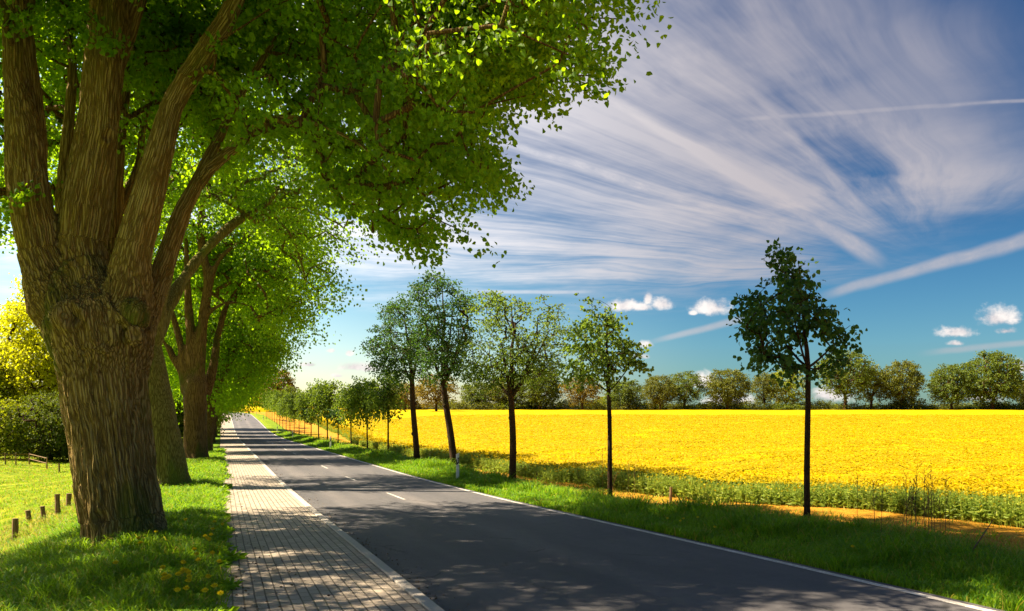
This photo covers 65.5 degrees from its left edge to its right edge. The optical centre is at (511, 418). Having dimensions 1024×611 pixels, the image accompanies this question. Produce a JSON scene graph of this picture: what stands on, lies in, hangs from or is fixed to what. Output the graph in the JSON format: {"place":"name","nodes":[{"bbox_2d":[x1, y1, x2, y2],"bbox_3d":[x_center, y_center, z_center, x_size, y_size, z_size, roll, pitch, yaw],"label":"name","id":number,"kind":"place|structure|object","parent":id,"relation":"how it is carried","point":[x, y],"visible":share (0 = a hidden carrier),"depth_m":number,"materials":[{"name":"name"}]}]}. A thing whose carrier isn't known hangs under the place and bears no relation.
{"place":"outdoors","nodes":[
{"label":"outdoors","id":0,"kind":"place"},
{"bbox_2d":[213,413,425,610],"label":"path","id":1,"kind":"structure","parent":0,"point":[342,573],"depth_m":11.58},
{"bbox_2d":[181,447,247,610],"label":"edge weeds","id":2,"kind":"object","parent":1,"relation":"on","point":[227,557],"visible":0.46,"depth_m":11.75,"materials":[{"name":"green plant"}]},
{"bbox_2d":[0,411,1023,610],"bbox_3d":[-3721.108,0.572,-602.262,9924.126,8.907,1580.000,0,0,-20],"label":"ground","id":3,"kind":"structure","parent":0,"point":[269,424],"depth_m":20.34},
{"bbox_2d":[0,350,30,415],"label":"meadow tree","id":4,"kind":"object","parent":3,"relation":"on","point":[2,381],"visible":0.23,"depth_m":100.22,"materials":[{"name":"green plant"}]},
{"bbox_2d":[0,392,33,458],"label":"meadow tree","id":5,"kind":"object","parent":3,"relation":"on","point":[4,441],"visible":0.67,"depth_m":87.16,"materials":[{"name":"green plant"}]},
{"bbox_2d":[0,453,47,467],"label":"paddock fence","id":6,"kind":"object","parent":3,"relation":"on","point":[16,459],"visible":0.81,"depth_m":80.50,"materials":[{"name":"brown wood"}]},
{"bbox_2d":[0,273,58,453],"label":"meadow tree","id":7,"kind":"object","parent":3,"relation":"on","point":[31,359],"visible":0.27,"depth_m":100.12,"materials":[{"name":"yellow plant"}]},
{"bbox_2d":[0,390,68,461],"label":"bush","id":8,"kind":"object","parent":3,"relation":"on","point":[34,434],"visible":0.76,"depth_m":88.03,"materials":[{"name":"green plant"}]},
{"bbox_2d":[0,455,72,529],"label":"meadow grass","id":9,"kind":"structure","parent":3,"relation":"on","point":[50,470],"depth_m":51.49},
{"bbox_2d":[2,493,71,544],"bbox_3d":[-12.560,2.981,20.395,0.875,1.230,16.073,0,0,-22],"label":"pasture fence","id":10,"kind":"object","parent":3,"relation":"on","point":[15,524],"visible":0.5,"depth_m":23.73,"materials":[{"name":"brown wood"}]},
{"bbox_2d":[35,396,68,460],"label":"meadow tree","id":11,"kind":"object","parent":3,"relation":"on","point":[54,452],"visible":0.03,"depth_m":89.84,"materials":[{"name":"green plant"}]},
{"bbox_2d":[0,450,240,610],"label":"verge grass","id":12,"kind":"structure","parent":3,"relation":"on","point":[76,573],"depth_m":10.77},
{"bbox_2d":[0,73,380,487],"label":"old linden tree","id":13,"kind":"object","parent":3,"relation":"on","point":[293,228],"visible":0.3,"depth_m":29.64,"materials":[{"name":"green plant"}]},
{"bbox_2d":[174,395,216,440],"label":"meadow tree","id":14,"kind":"object","parent":3,"relation":"on","point":[180,417],"visible":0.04,"depth_m":89.92,"materials":[{"name":"green plant"}]},
{"bbox_2d":[216,405,229,435],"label":"meadow tree","id":15,"kind":"object","parent":3,"relation":"on","point":[219,424],"depth_m":110.61,"materials":[{"name":"green plant"}]},
{"bbox_2d":[168,310,296,446],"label":"old linden tree","id":16,"kind":"object","parent":3,"relation":"on","point":[235,400],"visible":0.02,"depth_m":71.00,"materials":[{"name":"green plant"}]},
{"bbox_2d":[172,335,299,441],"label":"old linden tree","id":17,"kind":"object","parent":3,"relation":"on","point":[214,438],"visible":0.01,"depth_m":84.10,"materials":[{"name":"green plant"}]},
{"bbox_2d":[162,228,324,451],"bbox_3d":[-21.971,-5.797,58.025,12.793,17.295,13.787,0,0,25],"label":"old linden tree","id":18,"kind":"object","parent":3,"relation":"on","point":[235,344],"visible":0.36,"depth_m":57.09,"materials":[{"name":"green plant"}]},
{"bbox_2d":[218,369,273,420],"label":"old linden tree","id":19,"kind":"object","parent":3,"relation":"on","point":[234,409],"depth_m":97.28,"materials":[{"name":"green plant"}]},
{"bbox_2d":[152,159,341,458],"bbox_3d":[-18.571,-6.341,47.742,17.050,19.157,12.964,0,0,-20],"label":"old linden tree","id":20,"kind":"object","parent":3,"relation":"on","point":[229,274],"visible":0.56,"depth_m":45.36,"materials":[{"name":"green plant"}]},
{"bbox_2d":[264,389,277,409],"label":"young tree","id":21,"kind":"object","parent":3,"relation":"on","point":[268,396],"visible":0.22,"depth_m":169.83,"materials":[{"name":"green plant"}]},
{"bbox_2d":[271,389,284,425],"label":"young tree","id":22,"kind":"object","parent":3,"relation":"on","point":[275,398],"visible":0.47,"depth_m":147.60,"materials":[{"name":"green plant"}]},
{"bbox_2d":[259,368,298,407],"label":"hill tree","id":23,"kind":"object","parent":3,"relation":"on","point":[289,381],"visible":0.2,"depth_m":268.53,"materials":[{"name":"green plant"}]},
{"bbox_2d":[275,397,284,427],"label":"young tree","id":24,"kind":"object","parent":3,"relation":"on","point":[282,417],"visible":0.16,"depth_m":140.40,"materials":[{"name":"green plant"}]},
{"bbox_2d":[276,394,290,430],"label":"young tree","id":25,"kind":"object","parent":3,"relation":"on","point":[279,404],"visible":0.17,"depth_m":132.64,"materials":[{"name":"green plant"}]},
{"bbox_2d":[235,407,338,411],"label":"rapeseed crop","id":26,"kind":"object","parent":3,"relation":"on","point":[261,410],"visible":0.03,"depth_m":256.78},
{"bbox_2d":[280,391,295,419],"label":"young tree","id":27,"kind":"object","parent":3,"relation":"on","point":[285,398],"visible":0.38,"depth_m":125.36,"materials":[{"name":"green plant"}]},
{"bbox_2d":[279,385,298,394],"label":"hill tree","id":28,"kind":"object","parent":3,"relation":"on","point":[290,389],"visible":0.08,"depth_m":234.28,"materials":[{"name":"green plant"}]},
{"bbox_2d":[285,398,298,432],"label":"young tree","id":29,"kind":"object","parent":3,"relation":"on","point":[291,417],"visible":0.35,"depth_m":118.07,"materials":[{"name":"green plant"}]},
{"bbox_2d":[286,388,303,433],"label":"young tree","id":30,"kind":"object","parent":3,"relation":"on","point":[290,401],"visible":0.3,"depth_m":110.52,"materials":[{"name":"green plant"}]},
{"bbox_2d":[293,390,308,434],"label":"young tree","id":31,"kind":"object","parent":3,"relation":"on","point":[298,402],"visible":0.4,"depth_m":103.13,"materials":[{"name":"green plant"}]},
{"bbox_2d":[299,409,319,436],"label":"young tree","id":32,"kind":"object","parent":3,"relation":"on","point":[303,416],"visible":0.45,"depth_m":95.98,"materials":[{"name":"green plant"}]},
{"bbox_2d":[300,382,327,437],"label":"young tree","id":33,"kind":"object","parent":3,"relation":"on","point":[307,400],"visible":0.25,"depth_m":88.24,"materials":[{"name":"green plant"}]},
{"bbox_2d":[307,378,342,439],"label":"young tree","id":34,"kind":"object","parent":3,"relation":"on","point":[324,398],"visible":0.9,"depth_m":80.86,"materials":[{"name":"green plant"}]},
{"bbox_2d":[324,408,347,439],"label":"young tree","id":35,"kind":"object","parent":3,"relation":"on","point":[333,412],"visible":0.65,"depth_m":73.68,"materials":[{"name":"green plant"}]},
{"bbox_2d":[0,0,672,550],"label":"old linden tree","id":36,"kind":"object","parent":3,"relation":"on","point":[424,92],"visible":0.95,"depth_m":13.50,"materials":[{"name":"green plant"}]},
{"bbox_2d":[330,381,363,443],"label":"young tree","id":37,"kind":"object","parent":3,"relation":"on","point":[342,399],"visible":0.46,"depth_m":66.14,"materials":[{"name":"green plant"}]},
{"bbox_2d":[344,375,381,447],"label":"young tree","id":38,"kind":"object","parent":3,"relation":"on","point":[359,387],"visible":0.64,"depth_m":58.76,"materials":[{"name":"green plant"}]},
{"bbox_2d":[360,370,409,450],"bbox_3d":[-8.241,-0.329,51.710,3.375,5.840,3.198,0,0,-18],"label":"young tree","id":39,"kind":"object","parent":3,"relation":"on","point":[386,398],"visible":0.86,"depth_m":51.36,"materials":[{"name":"green plant"}]},
{"bbox_2d":[353,297,433,458],"bbox_3d":[-6.591,-2.187,44.374,4.625,9.393,5.102,0,0,-20],"label":"young tree","id":40,"kind":"object","parent":3,"relation":"on","point":[410,354],"visible":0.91,"depth_m":43.81,"materials":[{"name":"green plant"}]},
{"bbox_2d":[394,382,421,409],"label":"field edge tree","id":41,"kind":"object","parent":3,"relation":"on","point":[407,399],"visible":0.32,"depth_m":234.99,"materials":[{"name":"green plant"}]},
{"bbox_2d":[406,402,431,409],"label":"hedge shrub","id":42,"kind":"object","parent":3,"relation":"on","point":[418,404],"visible":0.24,"depth_m":239.77,"materials":[{"name":"green plant"}]},
{"bbox_2d":[415,374,463,410],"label":"field edge tree","id":43,"kind":"object","parent":3,"relation":"on","point":[436,397],"visible":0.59,"depth_m":203.52,"materials":[{"name":"orange plant"}]},
{"bbox_2d":[397,270,485,463],"bbox_3d":[-3.289,-2.268,37.035,4.150,9.518,4.493,0,0,6],"label":"young tree","id":44,"kind":"object","parent":3,"relation":"on","point":[444,348],"visible":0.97,"depth_m":36.57,"materials":[{"name":"green plant"}]},
{"bbox_2d":[438,399,474,409],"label":"hedge shrub","id":45,"kind":"object","parent":3,"relation":"on","point":[461,406],"visible":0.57,"depth_m":236.71,"materials":[{"name":"green plant"}]},
{"bbox_2d":[456,453,458,478],"bbox_3d":[-2.095,1.919,30.672,0.126,1.177,0.111,0,0,-8],"label":"roadside post","id":46,"kind":"object","parent":3,"relation":"on","point":[457,465],"visible":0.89,"depth_m":30.62,"materials":[{"name":"white"}]},
{"bbox_2d":[459,381,495,406],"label":"field edge tree","id":47,"kind":"object","parent":3,"relation":"on","point":[469,396],"visible":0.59,"depth_m":247.64,"materials":[{"name":"green plant"}]},
{"bbox_2d":[471,400,499,409],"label":"hedge shrub","id":48,"kind":"object","parent":3,"relation":"on","point":[481,405],"visible":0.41,"depth_m":242.91,"materials":[{"name":"green plant"}]},
{"bbox_2d":[485,401,504,409],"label":"hedge shrub","id":49,"kind":"object","parent":3,"relation":"on","point":[493,406],"visible":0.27,"depth_m":242.42,"materials":[{"name":"green plant"}]},
{"bbox_2d":[484,378,528,407],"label":"field edge tree","id":50,"kind":"object","parent":3,"relation":"on","point":[502,398],"visible":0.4,"depth_m":242.09,"materials":[{"name":"green plant"}]},
{"bbox_2d":[494,398,534,409],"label":"hedge shrub","id":51,"kind":"object","parent":3,"relation":"on","point":[518,406],"visible":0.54,"depth_m":240.51,"materials":[{"name":"green plant"}]},
{"bbox_2d":[452,289,577,478],"bbox_3d":[0.103,-1.172,29.770,4.924,7.372,4.692,0,0,-20],"label":"young tree","id":52,"kind":"object","parent":3,"relation":"on","point":[531,358],"visible":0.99,"depth_m":29.25,"materials":[{"name":"green plant"}]},
{"bbox_2d":[515,367,563,409],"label":"field edge tree","id":53,"kind":"object","parent":3,"relation":"on","point":[538,396],"visible":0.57,"depth_m":236.88,"materials":[{"name":"green plant"}]},
{"bbox_2d":[524,401,565,409],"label":"hedge shrub","id":54,"kind":"object","parent":3,"relation":"on","point":[544,407],"visible":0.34,"depth_m":242.84,"materials":[{"name":"green plant"}]},
{"bbox_2d":[547,399,592,409],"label":"hedge shrub","id":55,"kind":"object","parent":3,"relation":"on","point":[565,402],"visible":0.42,"depth_m":243.22,"materials":[{"name":"green plant"}]},
{"bbox_2d":[558,377,603,409],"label":"field edge tree","id":56,"kind":"object","parent":3,"relation":"on","point":[586,392],"visible":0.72,"depth_m":230.33,"materials":[{"name":"brown plant"}]},
{"bbox_2d":[574,398,606,409],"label":"hedge shrub","id":57,"kind":"object","parent":3,"relation":"on","point":[598,406],"visible":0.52,"depth_m":237.85,"materials":[{"name":"green plant"}]},
{"bbox_2d":[545,293,653,495],"bbox_3d":[2.510,-0.554,22.250,2.986,5.906,2.589,0,0,-20],"label":"young tree","id":58,"kind":"object","parent":3,"relation":"on","point":[581,373],"visible":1,"depth_m":22.07,"materials":[{"name":"green plant"}]},
{"bbox_2d":[600,400,634,409],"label":"hedge shrub","id":59,"kind":"object","parent":3,"relation":"on","point":[619,407],"visible":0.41,"depth_m":241.23,"materials":[{"name":"green plant"}]},
{"bbox_2d":[603,379,646,406],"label":"field edge tree","id":60,"kind":"object","parent":3,"relation":"on","point":[627,393],"visible":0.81,"depth_m":243.54,"materials":[{"name":"green plant"}]},
{"bbox_2d":[623,403,645,409],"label":"hedge shrub","id":61,"kind":"object","parent":3,"relation":"on","point":[634,408],"visible":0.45,"depth_m":241.30,"materials":[{"name":"green plant"}]},
{"bbox_2d":[273,431,1023,610],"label":"roadside grass","id":62,"kind":"structure","parent":3,"relation":"on","point":[945,555],"depth_m":13.40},
{"bbox_2d":[276,413,1023,527],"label":"rapeseed stems","id":63,"kind":"object","parent":3,"relation":"on","point":[1007,507],"visible":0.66,"depth_m":23.56,"materials":[{"name":"green plant"}]},
{"bbox_2d":[636,399,665,409],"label":"hedge shrub","id":64,"kind":"object","parent":3,"relation":"on","point":[644,406],"visible":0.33,"depth_m":246.01,"materials":[{"name":"green plant"}]},
{"bbox_2d":[640,374,678,409],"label":"field edge tree","id":65,"kind":"object","parent":3,"relation":"on","point":[664,394],"visible":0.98,"depth_m":236.21,"materials":[{"name":"green plant"}]},
{"bbox_2d":[302,409,1023,496],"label":"rapeseed crop","id":66,"kind":"object","parent":3,"relation":"on","point":[983,448],"visible":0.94,"depth_m":51.45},
{"bbox_2d":[647,403,679,409],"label":"hedge shrub","id":67,"kind":"object","parent":3,"relation":"on","point":[664,407],"visible":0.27,"depth_m":244.57,"materials":[{"name":"green plant"}]},
{"bbox_2d":[661,402,686,409],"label":"hedge shrub","id":68,"kind":"object","parent":3,"relation":"on","point":[674,406],"visible":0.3,"depth_m":244.17,"materials":[{"name":"green plant"}]},
{"bbox_2d":[662,370,706,405],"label":"field edge tree","id":69,"kind":"object","parent":3,"relation":"on","point":[687,390],"visible":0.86,"depth_m":238.06,"materials":[{"name":"green plant"}]},
{"bbox_2d":[679,403,707,409],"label":"hedge shrub","id":70,"kind":"object","parent":3,"relation":"on","point":[690,406],"visible":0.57,"depth_m":236.83,"materials":[{"name":"green plant"}]},
{"bbox_2d":[688,401,724,409],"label":"hedge shrub","id":71,"kind":"object","parent":3,"relation":"on","point":[713,405],"visible":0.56,"depth_m":237.45,"materials":[{"name":"green plant"}]},
{"bbox_2d":[409,456,1022,544],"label":"soil weeds","id":72,"kind":"object","parent":3,"relation":"on","point":[842,512],"visible":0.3,"depth_m":18.09,"materials":[{"name":"green plant"}]},
{"bbox_2d":[704,400,745,409],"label":"hedge shrub","id":73,"kind":"object","parent":3,"relation":"on","point":[724,407],"visible":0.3,"depth_m":239.36,"materials":[{"name":"green plant"}]},
{"bbox_2d":[702,368,753,409],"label":"field edge tree","id":74,"kind":"object","parent":3,"relation":"on","point":[730,384],"visible":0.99,"depth_m":233.54,"materials":[{"name":"green plant"}]},
{"bbox_2d":[739,398,774,409],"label":"hedge shrub","id":75,"kind":"object","parent":3,"relation":"on","point":[752,406],"visible":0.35,"depth_m":241.66,"materials":[{"name":"green plant"}]},
{"bbox_2d":[749,371,781,405],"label":"field edge tree","id":76,"kind":"object","parent":3,"relation":"on","point":[765,395],"visible":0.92,"depth_m":240.99,"materials":[{"name":"green plant"}]},
{"bbox_2d":[753,404,780,409],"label":"hedge shrub","id":77,"kind":"object","parent":3,"relation":"on","point":[765,408],"visible":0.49,"depth_m":237.91,"materials":[{"name":"green plant"}]},
{"bbox_2d":[768,400,804,409],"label":"hedge shrub","id":78,"kind":"object","parent":3,"relation":"on","point":[795,406],"visible":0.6,"depth_m":236.64,"materials":[{"name":"green plant"}]},
{"bbox_2d":[763,368,812,404],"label":"field edge tree","id":79,"kind":"object","parent":3,"relation":"on","point":[789,393],"visible":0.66,"depth_m":243.10,"materials":[{"name":"green plant"}]},
{"bbox_2d":[726,237,867,520],"bbox_3d":[5.162,-0.620,14.844,2.773,5.352,2.417,0,0,-20],"label":"young tree","id":80,"kind":"object","parent":3,"relation":"on","point":[754,325],"visible":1,"depth_m":14.60,"materials":[{"name":"green plant"}]},
{"bbox_2d":[789,402,824,409],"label":"hedge shrub","id":81,"kind":"object","parent":3,"relation":"on","point":[811,405],"visible":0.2,"depth_m":241.16,"materials":[{"name":"green plant"}]},
{"bbox_2d":[801,399,836,409],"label":"hedge shrub","id":82,"kind":"object","parent":3,"relation":"on","point":[820,404],"visible":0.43,"depth_m":241.80,"materials":[{"name":"green plant"}]},
{"bbox_2d":[815,348,880,409],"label":"field edge tree","id":83,"kind":"object","parent":3,"relation":"on","point":[858,379],"visible":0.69,"depth_m":233.70,"materials":[{"name":"green plant"}]},
{"bbox_2d":[823,402,872,409],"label":"hedge shrub","id":84,"kind":"object","parent":3,"relation":"on","point":[840,406],"visible":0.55,"depth_m":236.79,"materials":[{"name":"green plant"}]},
{"bbox_2d":[851,364,894,409],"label":"field edge tree","id":85,"kind":"object","parent":3,"relation":"on","point":[875,391],"visible":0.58,"depth_m":238.31,"materials":[{"name":"green plant"}]},
{"bbox_2d":[865,479,889,531],"bbox_3d":[5.936,1.480,12.940,0.188,0.986,0.343,0,0,-27],"label":"dry weed","id":86,"kind":"object","parent":3,"relation":"on","point":[873,501],"visible":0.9,"depth_m":13.02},
{"bbox_2d":[866,401,889,409],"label":"hedge shrub","id":87,"kind":"object","parent":3,"relation":"on","point":[875,406],"visible":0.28,"depth_m":242.64,"materials":[{"name":"green plant"}]},
{"bbox_2d":[876,400,911,409],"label":"hedge shrub","id":88,"kind":"object","parent":3,"relation":"on","point":[896,405],"visible":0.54,"depth_m":237.85,"materials":[{"name":"green plant"}]},
{"bbox_2d":[894,470,909,530],"bbox_3d":[7.375,1.597,15.035,0.184,1.214,0.244,0,0,-28],"label":"dry weed","id":89,"kind":"object","parent":3,"relation":"on","point":[906,499],"visible":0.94,"depth_m":15.03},
{"bbox_2d":[877,359,928,408],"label":"field edge tree","id":90,"kind":"object","parent":3,"relation":"on","point":[897,392],"visible":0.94,"depth_m":235.76,"materials":[{"name":"green plant"}]},
{"bbox_2d":[899,462,920,528],"bbox_3d":[7.615,1.524,15.158,0.285,1.375,0.354,0,0,-16],"label":"dry weed","id":91,"kind":"object","parent":3,"relation":"on","point":[914,490],"visible":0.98,"depth_m":15.15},
{"bbox_2d":[883,398,940,409],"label":"hedge shrub","id":92,"kind":"object","parent":3,"relation":"on","point":[923,404],"visible":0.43,"depth_m":235.92,"materials":[{"name":"green plant"}]},
{"bbox_2d":[920,465,931,529],"bbox_3d":[7.880,1.549,15.175,0.269,1.335,0.202,0,0,13],"label":"dry weed","id":93,"kind":"object","parent":3,"relation":"on","point":[924,499],"visible":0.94,"depth_m":15.12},
{"bbox_2d":[918,471,934,529],"bbox_3d":[7.779,1.554,14.936,0.202,1.335,0.269,0,0,5],"label":"dry weed","id":94,"kind":"object","parent":3,"relation":"on","point":[929,500],"visible":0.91,"depth_m":14.89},
{"bbox_2d":[912,401,941,409],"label":"hedge shrub","id":95,"kind":"object","parent":3,"relation":"on","point":[927,406],"visible":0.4,"depth_m":237.06,"materials":[{"name":"green plant"}]},
{"bbox_2d":[929,402,958,409],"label":"hedge shrub","id":96,"kind":"object","parent":3,"relation":"on","point":[942,406],"visible":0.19,"depth_m":245.88,"materials":[{"name":"green plant"}]},
{"bbox_2d":[925,362,982,409],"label":"field edge tree","id":97,"kind":"object","parent":3,"relation":"on","point":[944,391],"visible":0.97,"depth_m":235.73,"materials":[{"name":"green plant"}]},
{"bbox_2d":[940,402,970,409],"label":"hedge shrub","id":98,"kind":"object","parent":3,"relation":"on","point":[959,405],"visible":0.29,"depth_m":244.16,"materials":[{"name":"green plant"}]},
{"bbox_2d":[953,404,985,409],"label":"hedge shrub","id":99,"kind":"object","parent":3,"relation":"on","point":[972,406],"visible":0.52,"depth_m":241.59,"materials":[{"name":"green plant"}]},
{"bbox_2d":[967,399,1009,409],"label":"hedge shrub","id":100,"kind":"object","parent":3,"relation":"on","point":[989,406],"visible":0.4,"depth_m":239.60,"materials":[{"name":"green plant"}]},
{"bbox_2d":[960,349,1023,409],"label":"field edge tree","id":101,"kind":"object","parent":3,"relation":"on","point":[1005,378],"visible":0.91,"depth_m":231.69,"materials":[{"name":"green plant"}]},
{"bbox_2d":[990,400,1023,409],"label":"hedge shrub","id":102,"kind":"object","parent":3,"relation":"on","point":[1020,405],"visible":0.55,"depth_m":236.94,"materials":[{"name":"green plant"}]},
{"bbox_2d":[1013,378,1023,403],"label":"field edge tree","id":103,"kind":"object","parent":3,"relation":"on","point":[1022,397],"visible":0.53,"depth_m":239.62,"materials":[{"name":"green plant"}]},
{"bbox_2d":[0,0,1023,409],"label":"sky","id":104,"kind":"structure","parent":0,"point":[882,141],"materials":[{"name":"blue"}]},
{"bbox_2d":[231,413,1003,610],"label":"road","id":105,"kind":"structure","parent":0,"point":[469,551],"depth_m":11.78,"materials":[{"name":"asphalt"}]},
{"bbox_2d":[230,416,443,610],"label":"kerb","id":106,"kind":"structure","parent":105,"relation":"on","point":[425,602],"depth_m":11.58,"materials":[{"name":"concrete"}]},
{"bbox_2d":[228,456,459,610],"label":"leaf litter","id":107,"kind":"object","parent":105,"relation":"on","point":[314,547],"visible":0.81,"depth_m":11.63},
{"bbox_2d":[250,414,993,610],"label":"road marking","id":108,"kind":"structure","parent":105,"relation":"on","point":[905,591],"depth_m":11.63,"materials":[{"name":"paint"}]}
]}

